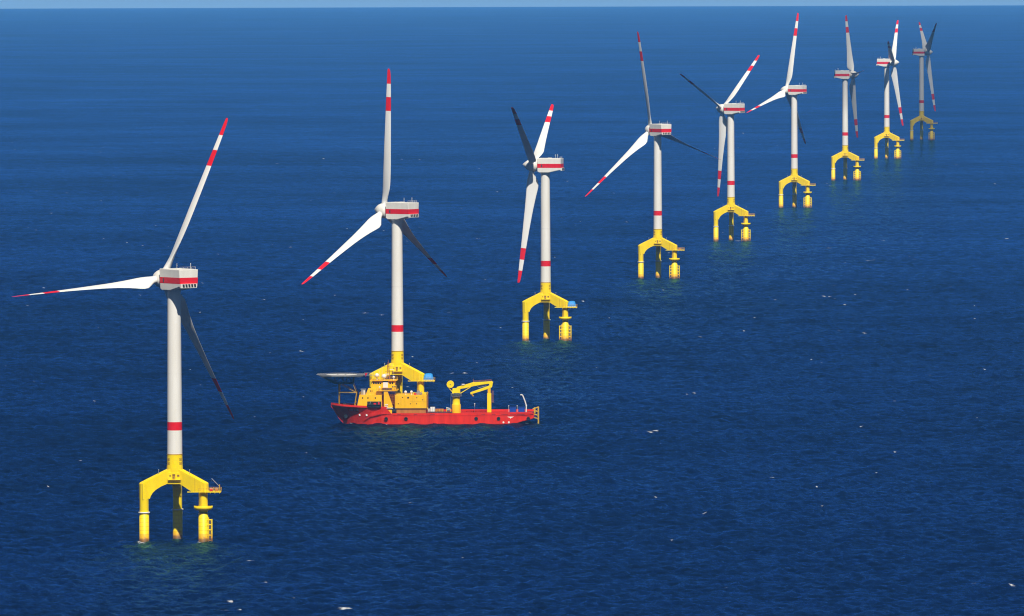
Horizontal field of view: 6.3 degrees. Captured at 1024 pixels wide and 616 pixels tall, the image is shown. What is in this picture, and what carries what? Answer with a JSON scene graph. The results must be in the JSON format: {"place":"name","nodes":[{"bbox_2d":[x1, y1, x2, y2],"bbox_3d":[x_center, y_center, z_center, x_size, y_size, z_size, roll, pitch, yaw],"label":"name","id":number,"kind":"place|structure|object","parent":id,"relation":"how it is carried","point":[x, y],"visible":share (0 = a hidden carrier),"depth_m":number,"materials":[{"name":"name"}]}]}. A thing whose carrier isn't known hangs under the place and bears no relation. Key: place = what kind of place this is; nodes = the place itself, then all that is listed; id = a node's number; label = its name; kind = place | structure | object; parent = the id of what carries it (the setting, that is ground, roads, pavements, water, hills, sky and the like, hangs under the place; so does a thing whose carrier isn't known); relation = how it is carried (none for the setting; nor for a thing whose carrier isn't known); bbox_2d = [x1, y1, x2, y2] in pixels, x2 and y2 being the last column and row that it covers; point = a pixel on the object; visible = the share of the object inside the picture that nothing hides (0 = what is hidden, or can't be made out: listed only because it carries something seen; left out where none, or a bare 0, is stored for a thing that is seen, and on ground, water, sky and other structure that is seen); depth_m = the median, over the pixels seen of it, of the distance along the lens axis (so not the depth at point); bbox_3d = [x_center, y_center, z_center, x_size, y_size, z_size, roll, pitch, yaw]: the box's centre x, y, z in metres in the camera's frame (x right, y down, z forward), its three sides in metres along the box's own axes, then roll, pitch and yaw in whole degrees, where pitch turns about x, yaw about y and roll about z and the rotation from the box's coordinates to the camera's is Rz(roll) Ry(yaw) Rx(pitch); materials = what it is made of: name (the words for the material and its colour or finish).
{"place":"outdoors","nodes":[
{"label":"outdoors","id":0,"kind":"place"},
{"bbox_2d":[0,5,1023,615],"bbox_3d":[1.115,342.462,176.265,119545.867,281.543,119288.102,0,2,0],"label":"sea","id":1,"kind":"structure","parent":0,"point":[800,409],"depth_m":5153.52,"materials":[{"name":"liquid"}]},
{"bbox_2d":[13,118,233,542],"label":"wind turbine","id":2,"kind":"object","parent":1,"relation":"in","point":[172,283],"visible":0.99,"depth_m":3230.47,"materials":[{"name":"white paint"}]},
{"bbox_2d":[302,69,446,408],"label":"wind turbine","id":3,"kind":"object","parent":1,"relation":"in","point":[395,214],"visible":0.95,"depth_m":4030.94,"materials":[{"name":"white paint"}]},
{"bbox_2d":[424,373,433,380],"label":"covered load","id":4,"kind":"object","parent":3,"relation":"on","point":[428,376],"visible":1,"depth_m":4026.65,"materials":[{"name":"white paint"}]},
{"bbox_2d":[317,363,538,424],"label":"supply ship","id":5,"kind":"object","parent":1,"relation":"on","point":[411,407],"visible":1,"depth_m":4005.41,"materials":[{"name":"red metal"}]},
{"bbox_2d":[367,402,380,407],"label":"rescue boat","id":6,"kind":"object","parent":5,"relation":"hanging from","point":[374,405],"visible":1,"depth_m":4004.01,"materials":[{"name":"metal"}]},
{"bbox_2d":[427,411,451,412],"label":"deck rack","id":7,"kind":"object","parent":5,"relation":"on","point":[440,412],"visible":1,"depth_m":4005.02,"materials":[{"name":"metal"}]},
{"bbox_2d":[510,407,515,411],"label":"cargo container","id":8,"kind":"object","parent":5,"relation":"on","point":[512,409],"visible":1,"depth_m":4005.14,"materials":[{"name":"blue metal"}]},
{"bbox_2d":[518,407,524,411],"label":"cargo container","id":9,"kind":"object","parent":5,"relation":"on","point":[521,409],"visible":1,"depth_m":4005.03,"materials":[{"name":"blue metal"}]},
{"bbox_2d":[511,104,576,340],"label":"wind turbine","id":10,"kind":"object","parent":1,"relation":"in","point":[544,167],"visible":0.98,"depth_m":4826.32,"materials":[{"name":"white paint"}]},
{"bbox_2d":[567,301,575,306],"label":"covered load","id":11,"kind":"object","parent":10,"relation":"on","point":[570,303],"visible":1,"depth_m":4822.03,"materials":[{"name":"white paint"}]},
{"bbox_2d":[585,32,717,278],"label":"wind turbine","id":12,"kind":"object","parent":1,"relation":"in","point":[657,132],"visible":0.97,"depth_m":5704.05,"materials":[{"name":"white paint"}]},
{"bbox_2d":[680,55,758,241],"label":"wind turbine","id":13,"kind":"object","parent":1,"relation":"in","point":[730,110],"visible":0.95,"depth_m":6407.28,"materials":[{"name":"white paint"}]},
{"bbox_2d":[746,13,815,207],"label":"wind turbine","id":14,"kind":"object","parent":1,"relation":"in","point":[791,92],"visible":0.97,"depth_m":7197.43,"materials":[{"name":"white paint"}]},
{"bbox_2d":[831,15,864,180],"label":"wind turbine","id":15,"kind":"object","parent":1,"relation":"in","point":[845,76],"visible":0.98,"depth_m":8016.21,"materials":[{"name":"white paint"}]},
{"bbox_2d":[874,20,903,158],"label":"wind turbine","id":16,"kind":"object","parent":1,"relation":"in","point":[886,64],"visible":0.98,"depth_m":8810.28,"materials":[{"name":"white paint"}]},
{"bbox_2d":[910,22,937,140],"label":"wind turbine","id":17,"kind":"object","parent":1,"relation":"in","point":[921,54],"visible":0.98,"depth_m":9634.58,"materials":[{"name":"white paint"}]},
{"bbox_2d":[0,0,1023,8],"label":"sky","id":18,"kind":"structure","parent":0,"point":[4,4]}
]}

